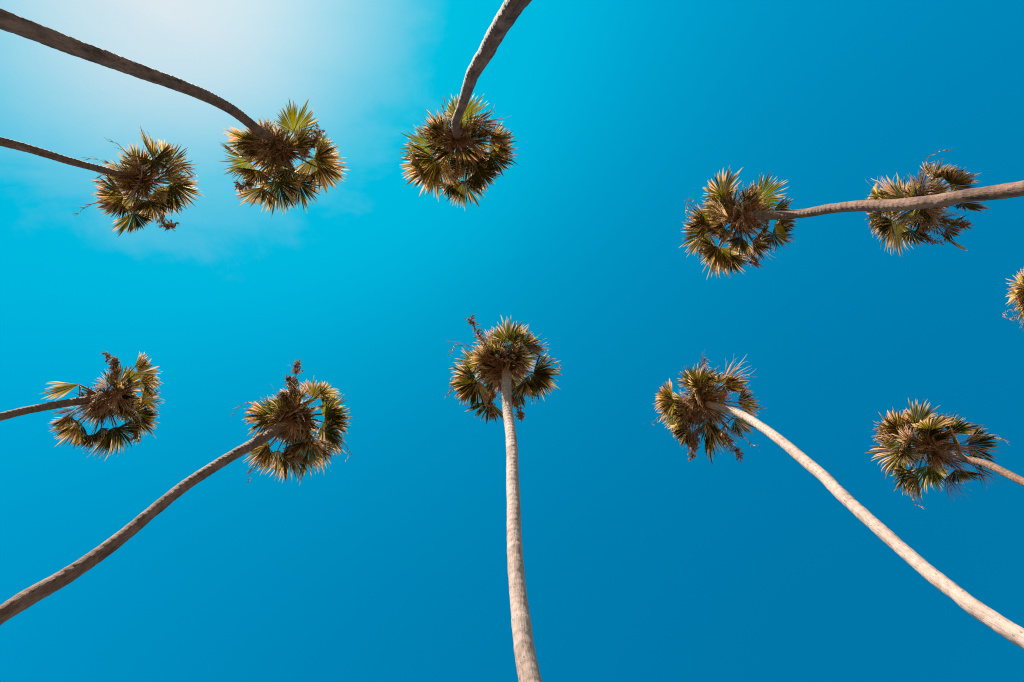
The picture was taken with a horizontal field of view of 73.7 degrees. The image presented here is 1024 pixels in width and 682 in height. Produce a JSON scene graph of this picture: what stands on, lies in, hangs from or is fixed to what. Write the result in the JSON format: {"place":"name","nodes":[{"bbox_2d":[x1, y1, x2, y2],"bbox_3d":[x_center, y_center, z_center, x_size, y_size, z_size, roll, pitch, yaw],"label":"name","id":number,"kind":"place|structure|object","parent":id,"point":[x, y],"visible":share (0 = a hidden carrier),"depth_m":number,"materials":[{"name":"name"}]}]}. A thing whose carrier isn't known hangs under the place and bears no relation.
{"place":"outdoors","nodes":[
{"label":"outdoors","id":0,"kind":"place"},
{"bbox_2d":[0,351,163,459],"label":"palm tree","id":1,"kind":"object","parent":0,"point":[121,400],"visible":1,"depth_m":20.37,"materials":[{"name":"green plant"}]},
{"bbox_2d":[0,126,204,235],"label":"palm tree","id":2,"kind":"object","parent":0,"point":[133,178],"visible":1,"depth_m":20.08,"materials":[{"name":"green plant"}]},
{"bbox_2d":[0,8,348,217],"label":"palm tree","id":3,"kind":"object","parent":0,"point":[270,148],"visible":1,"depth_m":18.86,"materials":[{"name":"green plant"}]},
{"bbox_2d":[0,359,352,624],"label":"palm tree","id":4,"kind":"object","parent":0,"point":[288,417],"visible":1,"depth_m":19.31,"materials":[{"name":"green plant"}]},
{"bbox_2d":[399,0,531,208],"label":"palm tree","id":5,"kind":"object","parent":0,"point":[427,169],"visible":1,"depth_m":18.76,"materials":[{"name":"green plant"}]},
{"bbox_2d":[445,315,561,681],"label":"palm tree","id":6,"kind":"object","parent":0,"point":[501,368],"visible":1,"depth_m":19.32,"materials":[{"name":"green plant"}]},
{"bbox_2d":[0,0,1023,681],"label":"sky","id":7,"kind":"structure","parent":0,"point":[644,562],"materials":[{"name":"blue"}]},
{"bbox_2d":[651,350,1023,648],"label":"palm tree","id":8,"kind":"object","parent":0,"point":[697,405],"visible":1,"depth_m":19.39,"materials":[{"name":"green plant"}]},
{"bbox_2d":[679,166,1023,279],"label":"palm tree","id":9,"kind":"object","parent":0,"point":[747,212],"visible":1,"depth_m":19.43,"materials":[{"name":"green plant"}]},
{"bbox_2d":[865,147,991,256],"bbox_3d":[13.563,-3.122,10.291,4.995,24.396,3.155,-23,-84,3],"label":"palm tree","id":10,"kind":"object","parent":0,"point":[922,219],"visible":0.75,"depth_m":21.13,"materials":[{"name":"green plant"}]},
{"bbox_2d":[867,398,1023,506],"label":"palm tree","id":11,"kind":"object","parent":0,"point":[931,440],"visible":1,"depth_m":20.65,"materials":[{"name":"green plant"}]},
{"bbox_2d":[1002,269,1023,330],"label":"palm tree","id":12,"kind":"object","parent":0,"point":[1017,293],"visible":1,"depth_m":20.29,"materials":[{"name":"green plant"}]}
]}

